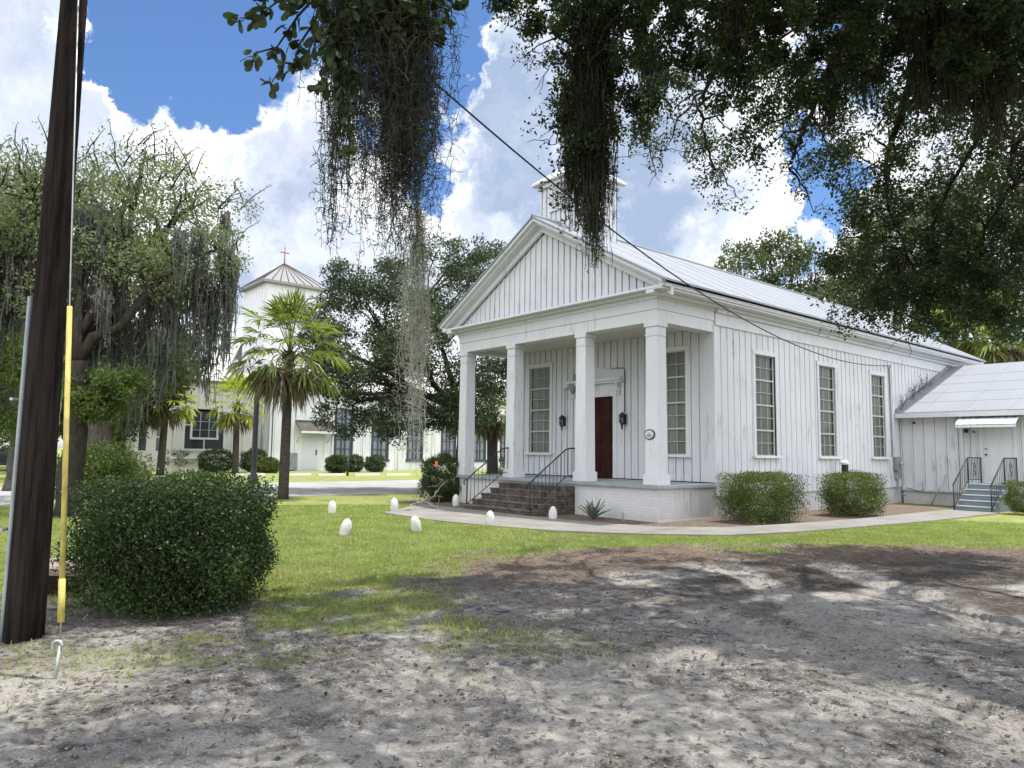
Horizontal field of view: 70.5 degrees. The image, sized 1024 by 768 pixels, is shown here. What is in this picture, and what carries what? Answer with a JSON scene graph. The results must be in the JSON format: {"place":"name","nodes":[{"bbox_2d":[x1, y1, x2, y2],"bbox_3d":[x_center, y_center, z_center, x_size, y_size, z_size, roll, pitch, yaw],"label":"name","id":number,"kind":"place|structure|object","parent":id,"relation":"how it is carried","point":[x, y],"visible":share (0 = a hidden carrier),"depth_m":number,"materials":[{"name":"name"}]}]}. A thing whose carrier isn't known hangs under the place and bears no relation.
{"place":"outdoors","nodes":[
{"label":"outdoors","id":0,"kind":"place"},
{"bbox_2d":[0,449,8,464],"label":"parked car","id":1,"kind":"object","parent":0,"point":[3,458],"visible":0.01,"depth_m":46.62,"materials":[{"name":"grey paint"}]},
{"bbox_2d":[0,480,435,504],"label":"road","id":2,"kind":"structure","parent":0,"point":[344,488],"depth_m":30.15,"materials":[{"name":"grey asphalt"}]},
{"bbox_2d":[248,358,262,483],"bbox_3d":[-11.723,1.686,33.146,0.480,5.780,0.480,5,-7,-40],"label":"street lamp","id":3,"kind":"object","parent":2,"relation":"on","point":[254,443],"visible":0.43,"depth_m":32.98,"materials":[{"name":"black metal"}]},
{"bbox_2d":[481,468,504,473],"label":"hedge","id":4,"kind":"object","parent":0,"point":[496,472],"visible":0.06,"depth_m":28.85,"materials":[{"name":"green plant"}]},
{"bbox_2d":[496,456,504,472],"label":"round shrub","id":5,"kind":"object","parent":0,"point":[503,465],"visible":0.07,"depth_m":31.96,"materials":[{"name":"green plant"}]},
{"bbox_2d":[0,447,1023,767],"bbox_3d":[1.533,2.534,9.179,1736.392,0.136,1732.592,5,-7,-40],"label":"ground","id":6,"kind":"structure","parent":0,"point":[564,733],"depth_m":5.42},
{"bbox_2d":[0,325,65,490],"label":"leafy tree","id":7,"kind":"object","parent":6,"relation":"on","point":[8,413],"visible":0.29,"depth_m":21.08,"materials":[{"name":"green plant"}]},
{"bbox_2d":[4,361,62,441],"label":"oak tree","id":8,"kind":"object","parent":6,"relation":"on","point":[61,436],"depth_m":51.52,"materials":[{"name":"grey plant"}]},
{"bbox_2d":[0,0,87,643],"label":"utility pole","id":9,"kind":"object","parent":6,"relation":"on","point":[25,588],"visible":0.94,"depth_m":6.20,"materials":[{"name":"brown wood"}]},
{"bbox_2d":[51,0,78,678],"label":"guy wire","id":10,"kind":"object","parent":9,"relation":"attached to","point":[61,595],"visible":0.98,"depth_m":5.42,"materials":[{"name":"yellow metal"}]},
{"bbox_2d":[424,72,889,365],"bbox_3d":[4.669,-3.093,16.164,0.028,3.619,25.840,-4,-7,42],"label":"power cable","id":11,"kind":"object","parent":9,"relation":"attached to","point":[499,138],"visible":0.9,"depth_m":13.54,"materials":[{"name":"grey plastic"}]},
{"bbox_2d":[48,557,109,593],"bbox_3d":[-4.803,2.177,8.172,1.100,0.340,0.900,1,-5,0],"label":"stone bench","id":12,"kind":"object","parent":6,"relation":"on","point":[52,582],"visible":0.02,"depth_m":7.95,"materials":[{"name":"grey stone"}]},
{"bbox_2d":[59,322,134,478],"bbox_3d":[-19.286,0.519,33.174,5.014,8.349,5.780,5,-7,-40],"label":"oak tree","id":13,"kind":"object","parent":6,"relation":"on","point":[90,438],"visible":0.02,"depth_m":32.66,"materials":[{"name":"grey plant"}]},
{"bbox_2d":[2,277,207,441],"bbox_3d":[-21.997,-0.390,40.075,10.419,11.383,10.847,0,-6,13],"label":"tree","id":14,"kind":"object","parent":6,"relation":"on","point":[183,378],"visible":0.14,"depth_m":39.87,"materials":[{"name":"green plant"}]},
{"bbox_2d":[54,437,159,498],"bbox_3d":[-13.078,2.682,22.940,3.530,2.037,3.727,5,-7,-40],"label":"broadleaf shrub","id":15,"kind":"object","parent":6,"relation":"on","point":[120,464],"visible":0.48,"depth_m":22.55,"materials":[{"name":"green plant"}]},
{"bbox_2d":[61,333,155,477],"bbox_3d":[-20.072,0.707,34.730,5.404,8.242,5.483,5,-7,-40],"label":"oak tree","id":16,"kind":"object","parent":6,"relation":"on","point":[99,435],"visible":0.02,"depth_m":34.48,"materials":[{"name":"grey plant"}]},
{"bbox_2d":[61,362,158,487],"bbox_3d":[-9.686,1.341,17.122,2.002,3.925,2.194,1,-5,-5],"label":"tree","id":17,"kind":"object","parent":6,"relation":"on","point":[110,387],"visible":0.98,"depth_m":16.78,"materials":[{"name":"green plant"}]},
{"bbox_2d":[111,437,119,453],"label":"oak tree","id":18,"kind":"object","parent":6,"relation":"on","point":[117,439],"depth_m":52.28,"materials":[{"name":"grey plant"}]},
{"bbox_2d":[0,115,271,517],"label":"mossy oak tree","id":19,"kind":"object","parent":6,"relation":"on","point":[103,250],"visible":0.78,"depth_m":18.18,"materials":[{"name":"green plant"}]},
{"bbox_2d":[105,334,171,451],"bbox_3d":[-20.692,0.856,37.426,5.606,8.452,4.022,0,-5,4],"label":"oak tree","id":20,"kind":"object","parent":6,"relation":"on","point":[108,434],"visible":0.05,"depth_m":37.67,"materials":[{"name":"grey plant"}]},
{"bbox_2d":[119,359,200,452],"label":"oak tree","id":21,"kind":"object","parent":6,"relation":"on","point":[123,445],"visible":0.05,"depth_m":41.20,"materials":[{"name":"plant"}]},
{"bbox_2d":[50,468,283,623],"bbox_3d":[-3.427,1.569,7.396,1.963,1.420,1.794,1,-5,1],"label":"boxwood bush","id":22,"kind":"object","parent":6,"relation":"on","point":[205,532],"visible":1,"depth_m":6.86,"materials":[{"name":"green plant"}]},
{"bbox_2d":[141,380,203,474],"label":"palm tree","id":23,"kind":"object","parent":6,"relation":"on","point":[165,415],"visible":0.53,"depth_m":42.87,"materials":[{"name":"green plant"}]},
{"bbox_2d":[155,449,194,467],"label":"round shrub","id":24,"kind":"object","parent":6,"relation":"on","point":[187,454],"visible":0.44,"depth_m":49.93,"materials":[{"name":"green plant"}]},
{"bbox_2d":[195,446,231,471],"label":"round shrub","id":25,"kind":"object","parent":6,"relation":"on","point":[210,466],"visible":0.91,"depth_m":49.26,"materials":[{"name":"green plant"}]},
{"bbox_2d":[200,372,268,472],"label":"palm tree","id":26,"kind":"object","parent":6,"relation":"on","point":[228,420],"visible":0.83,"depth_m":48.09,"materials":[{"name":"green plant"}]},
{"bbox_2d":[235,473,264,475],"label":"wheel stop","id":27,"kind":"object","parent":6,"relation":"on","point":[242,474],"visible":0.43,"depth_m":43.76,"materials":[{"name":"white paint"}]},
{"bbox_2d":[239,448,267,471],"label":"round shrub","id":28,"kind":"object","parent":6,"relation":"on","point":[245,456],"visible":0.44,"depth_m":50.52,"materials":[{"name":"green plant"}]},
{"bbox_2d":[257,456,279,472],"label":"round shrub","id":29,"kind":"object","parent":6,"relation":"on","point":[270,464],"visible":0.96,"depth_m":48.68,"materials":[{"name":"green plant"}]},
{"bbox_2d":[220,286,354,498],"bbox_3d":[-7.372,0.251,23.859,4.309,7.207,4.269,5,-7,-40],"label":"palm tree","id":30,"kind":"object","parent":6,"relation":"on","point":[288,384],"visible":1,"depth_m":23.58,"materials":[{"name":"green plant"}]},
{"bbox_2d":[289,473,310,475],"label":"wheel stop","id":31,"kind":"object","parent":6,"relation":"on","point":[295,474],"visible":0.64,"depth_m":45.03,"materials":[{"name":"white paint"}]},
{"bbox_2d":[125,247,506,470],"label":"distant church","id":32,"kind":"structure","parent":6,"relation":"on","point":[312,447],"depth_m":55.75,"materials":[{"name":"white"}]},
{"bbox_2d":[137,426,148,451],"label":"window","id":33,"kind":"structure","parent":32,"relation":"in","point":[142,443],"depth_m":50.19,"materials":[{"name":"white paint"}]},
{"bbox_2d":[154,405,161,451],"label":"window","id":34,"kind":"structure","parent":32,"relation":"in","point":[157,435],"depth_m":50.01,"materials":[{"name":"white paint"}]},
{"bbox_2d":[181,409,226,450],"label":"window","id":35,"kind":"structure","parent":32,"relation":"in","point":[204,437],"depth_m":51.26,"materials":[{"name":"grey glass"}]},
{"bbox_2d":[301,433,318,468],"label":"side door","id":36,"kind":"structure","parent":32,"relation":"in","point":[309,441],"depth_m":55.88,"materials":[{"name":"white wood"}]},
{"bbox_2d":[334,408,353,455],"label":"window","id":37,"kind":"structure","parent":32,"relation":"in","point":[344,448],"depth_m":57.83,"materials":[{"name":"grey glass"}]},
{"bbox_2d":[371,414,389,461],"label":"window","id":38,"kind":"structure","parent":32,"relation":"in","point":[380,449],"depth_m":59.90,"materials":[{"name":"grey glass"}]},
{"bbox_2d":[405,413,423,461],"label":"window","id":39,"kind":"structure","parent":32,"relation":"in","point":[409,457],"depth_m":62.09,"materials":[{"name":"grey glass"}]},
{"bbox_2d":[441,427,455,457],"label":"window","id":40,"kind":"structure","parent":32,"relation":"in","point":[450,447],"depth_m":64.33,"materials":[{"name":"grey glass"}]},
{"bbox_2d":[474,419,486,461],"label":"window","id":41,"kind":"structure","parent":32,"relation":"in","point":[479,449],"depth_m":66.53,"materials":[{"name":"grey glass"}]},
{"bbox_2d":[499,418,505,461],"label":"window","id":42,"kind":"structure","parent":32,"relation":"in","point":[502,444],"depth_m":68.40,"materials":[{"name":"grey glass"}]},
{"bbox_2d":[317,473,344,475],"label":"wheel stop","id":43,"kind":"object","parent":6,"relation":"on","point":[327,474],"visible":1,"depth_m":45.70,"materials":[{"name":"white paint"}]},
{"bbox_2d":[328,501,335,513],"bbox_3d":[-4.527,3.130,18.231,0.211,0.390,0.206,-1,-6,18],"label":"marker stone","id":44,"kind":"object","parent":6,"relation":"on","point":[332,507],"visible":0.82,"depth_m":18.16,"materials":[{"name":"white stone"}]},
{"bbox_2d":[323,453,346,472],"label":"round shrub","id":45,"kind":"object","parent":6,"relation":"on","point":[338,462],"visible":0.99,"depth_m":50.63,"materials":[{"name":"green plant"}]},
{"bbox_2d":[339,518,351,536],"bbox_3d":[-3.119,2.712,13.589,0.206,0.390,0.210,17,-7,-38],"label":"marker stone","id":46,"kind":"object","parent":6,"relation":"on","point":[346,527],"visible":0.89,"depth_m":13.52,"materials":[{"name":"white stone"}]},
{"bbox_2d":[346,458,348,475],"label":"bollard","id":47,"kind":"object","parent":6,"relation":"on","point":[347,473],"visible":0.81,"depth_m":45.32,"materials":[{"name":"black metal"}]},
{"bbox_2d":[345,453,365,471],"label":"round shrub","id":48,"kind":"object","parent":6,"relation":"on","point":[357,463],"visible":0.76,"depth_m":53.49,"materials":[{"name":"green plant"}]},
{"bbox_2d":[354,473,379,475],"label":"wheel stop","id":49,"kind":"object","parent":6,"relation":"on","point":[365,474],"visible":1,"depth_m":46.59,"materials":[{"name":"white paint"}]},
{"bbox_2d":[364,453,387,471],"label":"round shrub","id":50,"kind":"object","parent":6,"relation":"on","point":[375,462],"visible":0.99,"depth_m":54.21,"materials":[{"name":"green plant"}]},
{"bbox_2d":[385,473,409,475],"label":"wheel stop","id":51,"kind":"object","parent":6,"relation":"on","point":[398,474],"visible":1,"depth_m":47.40,"materials":[{"name":"white paint"}]},
{"bbox_2d":[292,232,507,471],"bbox_3d":[-3.764,-0.954,29.358,10.122,10.981,7.106,2,-6,-12],"label":"evergreen tree","id":52,"kind":"object","parent":6,"relation":"on","point":[383,347],"visible":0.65,"depth_m":28.81,"materials":[{"name":"green plant"}]},
{"bbox_2d":[410,516,421,531],"bbox_3d":[-1.914,2.806,14.393,0.211,0.390,0.206,-9,5,8],"label":"marker stone","id":53,"kind":"object","parent":6,"relation":"on","point":[415,524],"visible":0.86,"depth_m":14.32,"materials":[{"name":"white stone"}]},
{"bbox_2d":[415,484,453,497],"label":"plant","id":54,"kind":"object","parent":6,"relation":"on","point":[423,491],"visible":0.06,"depth_m":25.02,"materials":[{"name":"green plant"}]},
{"bbox_2d":[416,450,461,501],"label":"hedge bush","id":55,"kind":"object","parent":6,"relation":"on","point":[442,459],"visible":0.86,"depth_m":23.08,"materials":[{"name":"green plant"}]},
{"bbox_2d":[452,494,459,505],"bbox_3d":[-1.661,3.466,21.462,0.216,0.409,0.221,-5,-10,23],"label":"marker stone","id":56,"kind":"object","parent":6,"relation":"on","point":[455,500],"visible":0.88,"depth_m":21.38,"materials":[{"name":"white stone"}]},
{"bbox_2d":[475,382,506,473],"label":"palm tree","id":57,"kind":"object","parent":6,"relation":"on","point":[493,433],"visible":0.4,"depth_m":32.69,"materials":[{"name":"green plant"}]},
{"bbox_2d":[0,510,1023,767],"bbox_3d":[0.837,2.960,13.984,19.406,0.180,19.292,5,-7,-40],"label":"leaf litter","id":58,"kind":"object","parent":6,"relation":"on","point":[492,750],"visible":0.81,"depth_m":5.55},
{"bbox_2d":[578,498,610,518],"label":"agave","id":59,"kind":"object","parent":6,"relation":"on","point":[591,510],"visible":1,"depth_m":17.71,"materials":[{"name":"green plant"}]},
{"bbox_2d":[222,0,1023,354],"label":"oak tree","id":60,"kind":"object","parent":6,"relation":"on","point":[972,260],"visible":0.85,"depth_m":9.95,"materials":[{"name":"green plant"}]},
{"bbox_2d":[307,0,372,253],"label":"spanish moss","id":61,"kind":"object","parent":60,"relation":"hanging from","point":[337,150],"visible":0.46,"depth_m":4.60,"materials":[{"name":"grey plant"}]},
{"bbox_2d":[292,0,470,295],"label":"spanish moss","id":62,"kind":"object","parent":60,"relation":"hanging from","point":[399,79],"visible":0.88,"depth_m":4.50,"materials":[{"name":"grey plant"}]},
{"bbox_2d":[384,207,443,477],"bbox_3d":[-0.679,-0.324,5.095,0.418,1.977,0.465,1,-5,-5],"label":"spanish moss","id":63,"kind":"object","parent":60,"relation":"hanging from","point":[417,309],"visible":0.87,"depth_m":5.09,"materials":[{"name":"grey plant"}]},
{"bbox_2d":[556,0,621,273],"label":"spanish moss","id":64,"kind":"object","parent":60,"relation":"hanging from","point":[594,180],"visible":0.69,"depth_m":9.66,"materials":[{"name":"plant"}]},
{"bbox_2d":[623,25,669,133],"bbox_3d":[2.102,-4.723,11.292,0.737,1.695,0.582,5,-7,-40],"label":"spanish moss","id":65,"kind":"object","parent":60,"relation":"hanging from","point":[646,75],"visible":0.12,"depth_m":11.23,"materials":[{"name":"green plant"}]},
{"bbox_2d":[710,0,759,105],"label":"spanish moss","id":66,"kind":"object","parent":60,"relation":"hanging from","point":[734,18],"visible":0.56,"depth_m":8.94,"materials":[{"name":"green plant"}]},
{"bbox_2d":[805,71,846,146],"bbox_3d":[4.514,-4.025,10.410,0.509,1.167,0.639,5,-7,-40],"label":"spanish moss","id":67,"kind":"object","parent":60,"relation":"hanging from","point":[829,117],"visible":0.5,"depth_m":10.44,"materials":[{"name":"plant"}]},
{"bbox_2d":[841,10,893,116],"bbox_3d":[4.293,-3.933,8.813,0.584,1.355,0.503,1,-5,-2],"label":"spanish moss","id":68,"kind":"object","parent":60,"relation":"hanging from","point":[876,83],"visible":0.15,"depth_m":8.74,"materials":[{"name":"green plant"}]},
{"bbox_2d":[871,0,998,134],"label":"spanish moss","id":69,"kind":"object","parent":60,"relation":"hanging from","point":[937,20],"visible":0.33,"depth_m":7.96,"materials":[{"name":"green plant"}]},
{"bbox_2d":[955,0,1023,160],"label":"spanish moss","id":70,"kind":"object","parent":60,"relation":"hanging from","point":[991,107],"visible":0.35,"depth_m":8.16,"materials":[{"name":"plant"}]},
{"bbox_2d":[437,167,1023,522],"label":"church","id":71,"kind":"structure","parent":6,"relation":"on","point":[642,387],"depth_m":21.28,"materials":[{"name":"white paint"}]},
{"bbox_2d":[524,362,552,454],"bbox_3d":[0.933,0.828,23.822,0.253,3.000,1.320,5,-7,-40],"label":"window","id":72,"kind":"structure","parent":71,"relation":"in","point":[539,436],"depth_m":23.93,"materials":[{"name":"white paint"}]},
{"bbox_2d":[595,396,612,477],"bbox_3d":[2.721,1.579,21.591,0.080,2.390,0.870,5,-7,-40],"label":"door","id":73,"kind":"structure","parent":71,"relation":"in","point":[603,405],"depth_m":21.53,"materials":[{"name":"brown wood"}]},
{"bbox_2d":[666,345,691,456],"bbox_3d":[4.357,0.488,19.765,0.253,3.000,1.320,5,-7,-40],"label":"window","id":74,"kind":"structure","parent":71,"relation":"in","point":[677,357],"depth_m":19.68,"materials":[{"name":"grey glass"}]},
{"bbox_2d":[752,349,782,457],"bbox_3d":[7.067,0.571,20.271,1.360,3.000,0.253,5,-7,-40],"label":"window","id":75,"kind":"structure","parent":71,"relation":"in","point":[763,398],"depth_m":20.40,"materials":[{"name":"grey glass"}]},
{"bbox_2d":[815,361,841,458],"bbox_3d":[9.799,0.822,22.555,1.360,3.000,0.253,5,-7,-40],"label":"window","id":76,"kind":"structure","parent":71,"relation":"in","point":[825,399],"depth_m":22.68,"materials":[{"name":"grey glass"}]},
{"bbox_2d":[868,370,890,458],"bbox_3d":[12.546,1.075,24.852,1.360,3.000,0.253,5,-7,-40],"label":"window","id":77,"kind":"structure","parent":71,"relation":"in","point":[877,415],"depth_m":25.01,"materials":[{"name":"grey glass"}]},
{"bbox_2d":[900,373,934,409],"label":"vine","id":78,"kind":"object","parent":71,"relation":"on","point":[913,391],"visible":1,"depth_m":26.55,"materials":[{"name":"grey plant"}]},
{"bbox_2d":[979,423,1018,482],"bbox_3d":[15.786,2.244,23.494,0.115,1.960,1.100,5,-7,-40],"label":"annex door","id":79,"kind":"structure","parent":71,"relation":"in","point":[996,444],"depth_m":23.54,"materials":[{"name":"white paint"}]},
{"bbox_2d":[712,469,810,524],"bbox_3d":[6.109,2.727,17.698,2.375,1.293,1.520,5,-7,-40],"label":"hedge bush","id":80,"kind":"object","parent":6,"relation":"on","point":[779,497],"visible":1,"depth_m":17.28,"materials":[{"name":"green plant"}]},
{"bbox_2d":[709,225,862,304],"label":"oak tree","id":81,"kind":"object","parent":6,"relation":"on","point":[766,252],"visible":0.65,"depth_m":64.21,"materials":[{"name":"green plant"}]},
{"bbox_2d":[840,460,849,490],"bbox_3d":[10.224,3.110,22.202,0.285,1.550,0.300,5,-7,-40],"label":"garden lamp","id":82,"kind":"object","parent":6,"relation":"on","point":[844,467],"visible":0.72,"depth_m":22.20,"materials":[{"name":"white metal"}]},
{"bbox_2d":[812,469,889,516],"bbox_3d":[9.320,2.982,19.907,2.212,1.297,1.491,5,-7,-40],"label":"hedge bush","id":83,"kind":"object","parent":6,"relation":"on","point":[840,500],"visible":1,"depth_m":19.51,"materials":[{"name":"green plant"}]},
{"bbox_2d":[816,175,989,341],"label":"oak tree","id":84,"kind":"object","parent":6,"relation":"on","point":[852,300],"visible":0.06,"depth_m":41.83,"materials":[{"name":"green plant"}]},
{"bbox_2d":[931,474,945,504],"bbox_3d":[14.515,3.596,24.636,0.514,1.068,0.041,-3,-6,31],"label":"pipe","id":85,"kind":"object","parent":6,"relation":"on","point":[938,490],"visible":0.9,"depth_m":24.63,"materials":[{"name":"silver metal"}]},
{"bbox_2d":[907,285,1007,358],"bbox_3d":[22.689,0.032,37.426,5.314,10.982,5.274,-2,-6,28],"label":"palm tree","id":86,"kind":"object","parent":6,"relation":"on","point":[970,350],"visible":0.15,"depth_m":37.35,"materials":[{"name":"green plant"}]},
{"bbox_2d":[906,176,1023,483],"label":"oak tree","id":87,"kind":"object","parent":6,"relation":"on","point":[980,225],"visible":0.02,"depth_m":43.67,"materials":[{"name":"green plant"}]},
{"bbox_2d":[951,288,1023,363],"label":"palm tree","id":88,"kind":"object","parent":6,"relation":"on","point":[1001,353],"visible":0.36,"depth_m":34.55,"materials":[{"name":"green plant"}]},
{"bbox_2d":[1000,479,1023,513],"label":"hedge bush","id":89,"kind":"object","parent":6,"relation":"on","point":[1010,501],"visible":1,"depth_m":20.97,"materials":[{"name":"green plant"}]},
{"bbox_2d":[0,504,1023,727],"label":"grass","id":90,"kind":"structure","parent":0,"point":[932,527],"depth_m":12.55,"materials":[{"name":"green plant"}]},
{"bbox_2d":[0,544,1023,767],"bbox_3d":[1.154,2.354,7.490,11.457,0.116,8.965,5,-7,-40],"label":"fallen leaves","id":91,"kind":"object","parent":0,"point":[373,751],"depth_m":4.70,"materials":[{"name":"brown plant"}]},
{"bbox_2d":[0,0,1023,447],"label":"sky","id":92,"kind":"structure","parent":0,"point":[177,63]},
{"bbox_2d":[384,504,999,536],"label":"sidewalk","id":93,"kind":"structure","parent":0,"point":[456,515],"depth_m":16.47,"materials":[{"name":"concrete"}]},
{"bbox_2d":[390,498,397,510],"bbox_3d":[-3.154,3.250,19.384,0.216,0.409,0.221,3,-6,-24],"label":"marker stone","id":94,"kind":"object","parent":93,"relation":"on","point":[394,504],"visible":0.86,"depth_m":19.31,"materials":[{"name":"white stone"}]},
{"bbox_2d":[405,492,429,510],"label":"fallen branch","id":95,"kind":"object","parent":93,"relation":"on","point":[417,501],"visible":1,"depth_m":19.67,"materials":[{"name":"beige wood"}]},
{"bbox_2d":[418,492,442,509],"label":"fallen branch","id":96,"kind":"object","parent":93,"relation":"on","point":[430,503],"visible":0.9,"depth_m":20.00,"materials":[{"name":"beige wood"}]},
{"bbox_2d":[427,478,448,505],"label":"fallen branch","id":97,"kind":"object","parent":93,"relation":"on","point":[437,491],"visible":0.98,"depth_m":21.42,"materials":[{"name":"beige wood"}]},
{"bbox_2d":[486,511,494,523],"bbox_3d":[-0.484,2.978,15.989,0.200,0.370,0.196,4,-7,-35],"label":"marker stone","id":98,"kind":"object","parent":93,"relation":"on","point":[490,519],"visible":0.85,"depth_m":15.92,"materials":[{"name":"white stone"}]},
{"bbox_2d":[549,506,556,518],"bbox_3d":[0.984,3.120,17.375,0.211,0.390,0.206,6,-8,-44],"label":"marker stone","id":99,"kind":"object","parent":93,"relation":"on","point":[552,512],"visible":0.86,"depth_m":17.30,"materials":[{"name":"white stone"}]}
]}

